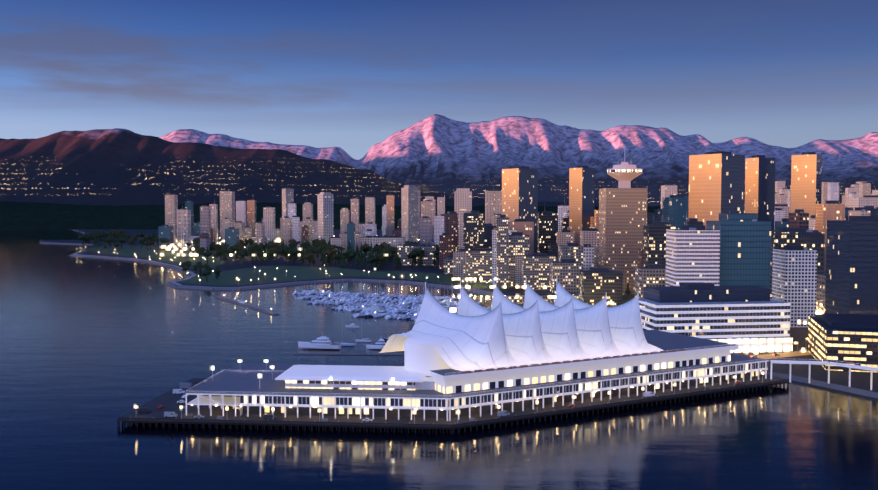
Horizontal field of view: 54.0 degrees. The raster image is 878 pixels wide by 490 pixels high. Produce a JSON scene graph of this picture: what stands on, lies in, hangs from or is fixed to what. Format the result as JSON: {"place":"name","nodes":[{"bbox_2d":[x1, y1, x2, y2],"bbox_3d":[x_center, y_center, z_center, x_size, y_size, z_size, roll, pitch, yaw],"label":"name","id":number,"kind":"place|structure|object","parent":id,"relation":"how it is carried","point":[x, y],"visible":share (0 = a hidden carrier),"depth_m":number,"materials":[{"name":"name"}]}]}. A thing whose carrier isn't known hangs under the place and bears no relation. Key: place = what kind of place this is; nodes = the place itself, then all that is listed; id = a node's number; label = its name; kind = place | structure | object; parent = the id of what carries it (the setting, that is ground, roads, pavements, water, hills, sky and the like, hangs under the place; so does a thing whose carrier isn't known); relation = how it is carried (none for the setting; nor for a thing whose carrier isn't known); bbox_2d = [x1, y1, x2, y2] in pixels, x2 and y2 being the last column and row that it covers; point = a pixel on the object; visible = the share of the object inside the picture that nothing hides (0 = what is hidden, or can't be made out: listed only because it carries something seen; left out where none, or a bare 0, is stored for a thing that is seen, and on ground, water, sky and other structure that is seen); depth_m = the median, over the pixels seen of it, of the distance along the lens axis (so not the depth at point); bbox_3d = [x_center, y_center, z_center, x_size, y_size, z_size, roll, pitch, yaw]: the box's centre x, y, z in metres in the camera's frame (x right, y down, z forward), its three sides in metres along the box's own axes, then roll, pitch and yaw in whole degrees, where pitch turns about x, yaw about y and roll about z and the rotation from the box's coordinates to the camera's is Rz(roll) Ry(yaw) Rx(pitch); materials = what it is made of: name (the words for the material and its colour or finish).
{"place":"outdoors","nodes":[
{"label":"outdoors","id":0,"kind":"place"},
{"bbox_2d":[0,128,598,206],"bbox_3d":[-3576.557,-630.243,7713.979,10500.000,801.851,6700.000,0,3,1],"label":"mountains","id":1,"kind":"structure","parent":0,"point":[114,167],"depth_m":6721.20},
{"bbox_2d":[0,229,877,489],"bbox_3d":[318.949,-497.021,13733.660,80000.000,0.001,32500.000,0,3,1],"label":"water","id":2,"kind":"structure","parent":0,"point":[92,349],"depth_m":407.45,"materials":[{"name":"blue liquid"}]},
{"bbox_2d":[214,280,490,354],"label":"marina boats","id":3,"kind":"object","parent":2,"relation":"on","point":[369,307],"visible":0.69,"depth_m":883.00,"materials":[{"name":"grey plastic"}]},
{"bbox_2d":[117,374,788,433],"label":"pier apron","id":4,"kind":"object","parent":2,"relation":"in","point":[168,400],"visible":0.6,"depth_m":411.73,"materials":[{"name":"grey concrete"}]},
{"bbox_2d":[135,353,768,420],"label":"convention center building","id":5,"kind":"structure","parent":4,"relation":"on","point":[264,393],"depth_m":418.40,"materials":[{"name":"white paint"}]},
{"bbox_2d":[212,330,738,393],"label":"pier upper works","id":6,"kind":"structure","parent":5,"relation":"on","point":[425,367],"depth_m":431.71,"materials":[{"name":"white paint"}]},
{"bbox_2d":[379,278,663,370],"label":"five sails","id":7,"kind":"object","parent":6,"relation":"on","point":[506,332],"visible":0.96,"depth_m":453.63,"materials":[{"name":"fabric"}]},
{"bbox_2d":[130,380,775,423],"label":"pier vehicles and bollards","id":8,"kind":"object","parent":4,"relation":"on","point":[268,416],"visible":0.83,"depth_m":414.68,"materials":[{"name":"white"}]},
{"bbox_2d":[0,0,877,159],"label":"sky","id":9,"kind":"structure","parent":0,"point":[349,75],"materials":[{"name":"blue"}]},
{"bbox_2d":[2,114,877,205],"bbox_3d":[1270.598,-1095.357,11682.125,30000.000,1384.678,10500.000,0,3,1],"label":"mountains","id":10,"kind":"structure","parent":0,"point":[442,154],"depth_m":11085.34,"materials":[{"name":"stone"}]},
{"bbox_2d":[40,229,877,397],"bbox_3d":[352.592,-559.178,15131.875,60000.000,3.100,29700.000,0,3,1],"label":"ground","id":11,"kind":"structure","parent":0,"point":[860,382],"depth_m":1137.85,"materials":[{"name":"grey concrete"}]},
{"bbox_2d":[0,201,660,229],"bbox_3d":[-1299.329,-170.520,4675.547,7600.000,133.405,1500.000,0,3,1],"label":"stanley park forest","id":12,"kind":"object","parent":11,"relation":"on","point":[22,215],"visible":0.38,"depth_m":4067.81,"materials":[{"name":"plant"}]},
{"bbox_2d":[78,229,630,295],"bbox_3d":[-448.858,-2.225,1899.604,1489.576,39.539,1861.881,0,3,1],"label":"park trees","id":13,"kind":"object","parent":11,"relation":"on","point":[383,251],"visible":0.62,"depth_m":1606.52,"materials":[{"name":"green plant"}]},
{"bbox_2d":[84,245,629,303],"bbox_3d":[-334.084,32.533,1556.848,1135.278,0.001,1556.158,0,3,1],"label":"park lawns","id":14,"kind":"structure","parent":11,"relation":"on","point":[263,274],"depth_m":1309.74,"materials":[{"name":"green plant"}]},
{"bbox_2d":[74,250,492,292],"bbox_3d":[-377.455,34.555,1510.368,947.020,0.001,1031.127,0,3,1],"label":"seawall","id":15,"kind":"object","parent":14,"relation":"on","point":[189,277],"visible":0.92,"depth_m":1168.31,"materials":[{"name":"grey stone"}]},
{"bbox_2d":[76,239,820,352],"bbox_3d":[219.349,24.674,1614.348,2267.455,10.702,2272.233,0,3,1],"label":"street lamps","id":16,"kind":"object","parent":14,"relation":"on","point":[410,279],"visible":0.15,"depth_m":1109.82,"materials":[{"name":"yellow"}]},
{"bbox_2d":[158,147,877,326],"bbox_3d":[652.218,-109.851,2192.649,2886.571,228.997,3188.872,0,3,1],"label":"city buildings","id":17,"kind":"structure","parent":11,"relation":"on","point":[805,245],"depth_m":1078.17,"materials":[{"name":"concrete"},{"name":"blue glass"},{"name":"teal glass"}]},
{"bbox_2d":[599,149,646,293],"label":"harbour tower","id":18,"kind":"structure","parent":11,"relation":"on","point":[622,213],"depth_m":992.01,"materials":[{"name":"brown"}]},
{"bbox_2d":[502,283,877,389],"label":"waterfront buildings","id":19,"kind":"structure","parent":11,"relation":"on","point":[751,318],"depth_m":596.65,"materials":[{"name":"white paint"}]},
{"bbox_2d":[744,338,811,358],"bbox_3d":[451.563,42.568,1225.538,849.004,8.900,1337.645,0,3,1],"label":"street lamps","id":20,"kind":"object","parent":11,"relation":"on","point":[784,354],"depth_m":584.56,"materials":[{"name":"grey"}]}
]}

